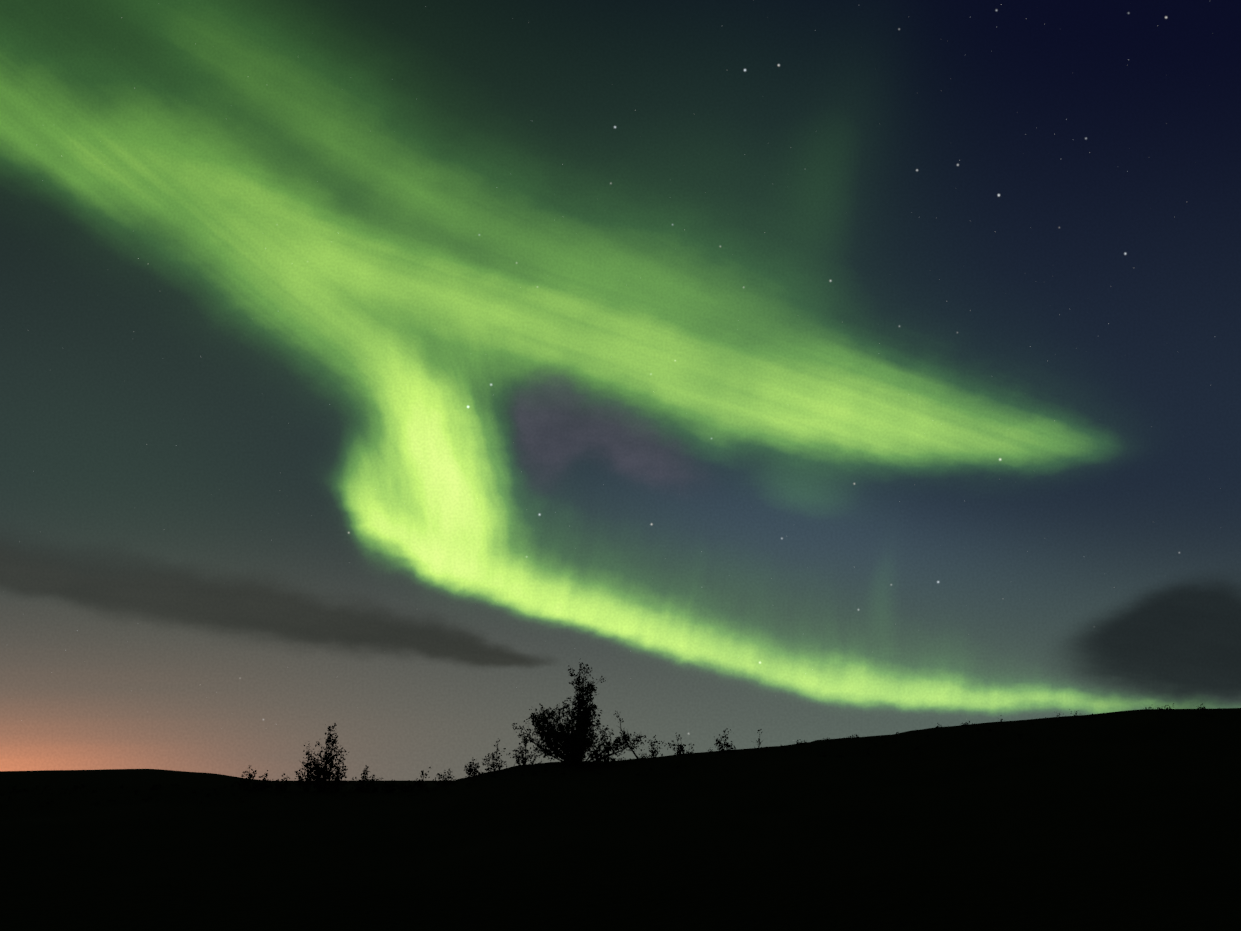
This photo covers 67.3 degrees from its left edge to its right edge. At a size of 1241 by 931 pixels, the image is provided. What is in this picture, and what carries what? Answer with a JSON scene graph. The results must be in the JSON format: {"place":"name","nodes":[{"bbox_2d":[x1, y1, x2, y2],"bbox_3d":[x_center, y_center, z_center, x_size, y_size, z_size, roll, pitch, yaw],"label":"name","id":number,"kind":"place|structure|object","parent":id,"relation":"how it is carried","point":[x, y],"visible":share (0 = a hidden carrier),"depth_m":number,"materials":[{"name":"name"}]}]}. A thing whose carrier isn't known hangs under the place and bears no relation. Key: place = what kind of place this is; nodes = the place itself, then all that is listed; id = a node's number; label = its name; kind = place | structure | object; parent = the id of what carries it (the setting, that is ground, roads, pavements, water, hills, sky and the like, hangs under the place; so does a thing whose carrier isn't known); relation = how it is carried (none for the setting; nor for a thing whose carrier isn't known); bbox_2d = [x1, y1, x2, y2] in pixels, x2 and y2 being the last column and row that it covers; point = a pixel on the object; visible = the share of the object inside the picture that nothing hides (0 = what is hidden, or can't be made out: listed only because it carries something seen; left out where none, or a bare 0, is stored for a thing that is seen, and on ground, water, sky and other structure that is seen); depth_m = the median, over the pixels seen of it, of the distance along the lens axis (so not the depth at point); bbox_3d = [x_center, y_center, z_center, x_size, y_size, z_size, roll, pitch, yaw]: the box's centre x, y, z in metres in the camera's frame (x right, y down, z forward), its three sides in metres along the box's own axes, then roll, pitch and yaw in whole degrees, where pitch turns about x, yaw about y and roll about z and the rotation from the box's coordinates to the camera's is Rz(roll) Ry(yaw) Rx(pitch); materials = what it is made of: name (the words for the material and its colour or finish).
{"place":"outdoors","nodes":[
{"label":"outdoors","id":0,"kind":"place"},
{"bbox_2d":[0,708,1240,930],"bbox_3d":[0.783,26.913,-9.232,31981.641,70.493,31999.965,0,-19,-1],"label":"terrain","id":1,"kind":"structure","parent":0,"point":[1128,820],"depth_m":15.60,"materials":[{"name":"black"}]},
{"bbox_2d":[231,765,262,790],"bbox_3d":[-12.510,10.537,31.176,0.780,1.016,1.049,17,-25,-41],"label":"shrub","id":2,"kind":"object","parent":1,"relation":"on","point":[247,783],"visible":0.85,"depth_m":31.27,"materials":[{"name":"black plant"}]},
{"bbox_2d":[248,770,272,790],"bbox_3d":[-12.005,10.655,31.334,0.868,0.809,0.858,0,-19,-1],"label":"shrub","id":3,"kind":"object","parent":1,"relation":"on","point":[262,784],"visible":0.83,"depth_m":31.30,"materials":[{"name":"black plant"}]},
{"bbox_2d":[271,773,290,790],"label":"shrub","id":4,"kind":"object","parent":1,"relation":"on","point":[282,787],"visible":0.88,"depth_m":31.61,"materials":[{"name":"black plant"}]},
{"bbox_2d":[293,741,324,791],"bbox_3d":[-10.576,10.410,32.022,1.217,1.815,1.157,0,-19,-1],"label":"birch","id":5,"kind":"object","parent":1,"relation":"on","point":[304,781],"visible":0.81,"depth_m":31.88,"materials":[{"name":"black plant"}]},
{"bbox_2d":[298,723,349,791],"bbox_3d":[-10.080,10.167,32.300,1.595,2.471,1.562,14,-23,-37],"label":"tall birch","id":6,"kind":"object","parent":1,"relation":"on","point":[320,771],"visible":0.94,"depth_m":32.19,"materials":[{"name":"black plant"}]},
{"bbox_2d":[318,747,351,791],"bbox_3d":[-9.839,10.603,32.272,0.890,1.632,1.081,0,-19,-1],"label":"birch","id":7,"kind":"object","parent":1,"relation":"on","point":[336,788],"visible":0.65,"depth_m":32.21,"materials":[{"name":"black plant"}]},
{"bbox_2d":[349,765,375,792],"bbox_3d":[-8.960,10.979,32.400,0.914,1.076,1.022,6,-19,-18],"label":"shrub","id":8,"kind":"object","parent":1,"relation":"on","point":[360,787],"visible":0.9,"depth_m":32.28,"materials":[{"name":"black plant"}]},
{"bbox_2d":[366,775,391,792],"bbox_3d":[-8.417,11.137,32.380,1.182,0.782,0.717,-14,-23,36],"label":"shrub","id":9,"kind":"object","parent":1,"relation":"on","point":[372,782],"visible":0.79,"depth_m":32.34,"materials":[{"name":"black plant"}]},
{"bbox_2d":[412,767,430,788],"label":"shrub","id":10,"kind":"object","parent":1,"relation":"on","point":[419,782],"visible":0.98,"depth_m":32.73,"materials":[{"name":"black plant"}]},
{"bbox_2d":[432,769,455,785],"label":"shrub","id":11,"kind":"object","parent":1,"relation":"on","point":[444,781],"visible":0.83,"depth_m":32.98,"materials":[{"name":"black plant"}]},
{"bbox_2d":[462,759,484,778],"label":"birch bush","id":12,"kind":"object","parent":1,"relation":"on","point":[470,769],"visible":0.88,"depth_m":33.22,"materials":[{"name":"black plant"}]},
{"bbox_2d":[482,738,506,773],"bbox_3d":[-4.611,10.450,33.370,1.069,1.338,0.950,-13,-22,34],"label":"birch bush","id":13,"kind":"object","parent":1,"relation":"on","point":[493,766],"visible":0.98,"depth_m":33.36,"materials":[{"name":"black plant"}]},
{"bbox_2d":[506,731,536,765],"bbox_3d":[-3.507,10.254,33.582,1.046,1.389,1.239,17,-25,-40],"label":"birch bush","id":14,"kind":"object","parent":1,"relation":"on","point":[523,761],"visible":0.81,"depth_m":33.55,"materials":[{"name":"black plant"}]},
{"bbox_2d":[512,659,646,765],"bbox_3d":[-1.502,8.892,33.584,4.498,4.014,3.408,-15,-23,37],"label":"birch","id":15,"kind":"object","parent":1,"relation":"on","point":[576,744],"visible":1,"depth_m":33.35,"materials":[{"name":"black plant"}]},
{"bbox_2d":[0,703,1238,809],"bbox_3d":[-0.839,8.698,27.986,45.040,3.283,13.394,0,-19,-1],"label":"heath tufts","id":16,"kind":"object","parent":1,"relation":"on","point":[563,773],"visible":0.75,"depth_m":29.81,"materials":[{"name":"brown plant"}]},
{"bbox_2d":[613,711,638,759],"bbox_3d":[0.256,9.885,34.017,0.992,1.926,0.614,10,-21,-28],"label":"leaning birch","id":17,"kind":"object","parent":1,"relation":"on","point":[636,756],"visible":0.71,"depth_m":33.96,"materials":[{"name":"black plant"}]},
{"bbox_2d":[647,735,663,757],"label":"shrub","id":18,"kind":"object","parent":1,"relation":"on","point":[654,754],"visible":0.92,"depth_m":33.85,"materials":[{"name":"black plant"}]},
{"bbox_2d":[664,732,693,754],"bbox_3d":[2.096,10.213,33.736,1.093,1.099,1.155,0,-19,-1],"label":"shrub","id":19,"kind":"object","parent":1,"relation":"on","point":[680,747],"visible":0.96,"depth_m":33.76,"materials":[{"name":"black plant"}]},
{"bbox_2d":[714,729,735,751],"bbox_3d":[3.749,9.993,33.690,0.782,0.962,0.844,0,-19,-1],"label":"shrub","id":20,"kind":"object","parent":1,"relation":"on","point":[726,744],"visible":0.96,"depth_m":33.69,"materials":[{"name":"black plant"}]},
{"bbox_2d":[756,729,762,748],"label":"shrub","id":21,"kind":"object","parent":1,"relation":"on","point":[759,742],"visible":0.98,"depth_m":33.69,"materials":[{"name":"black plant"}]},
{"bbox_2d":[0,0,1240,780],"label":"sky","id":22,"kind":"structure","parent":0,"point":[382,371],"materials":[{"name":"green"}]}
]}

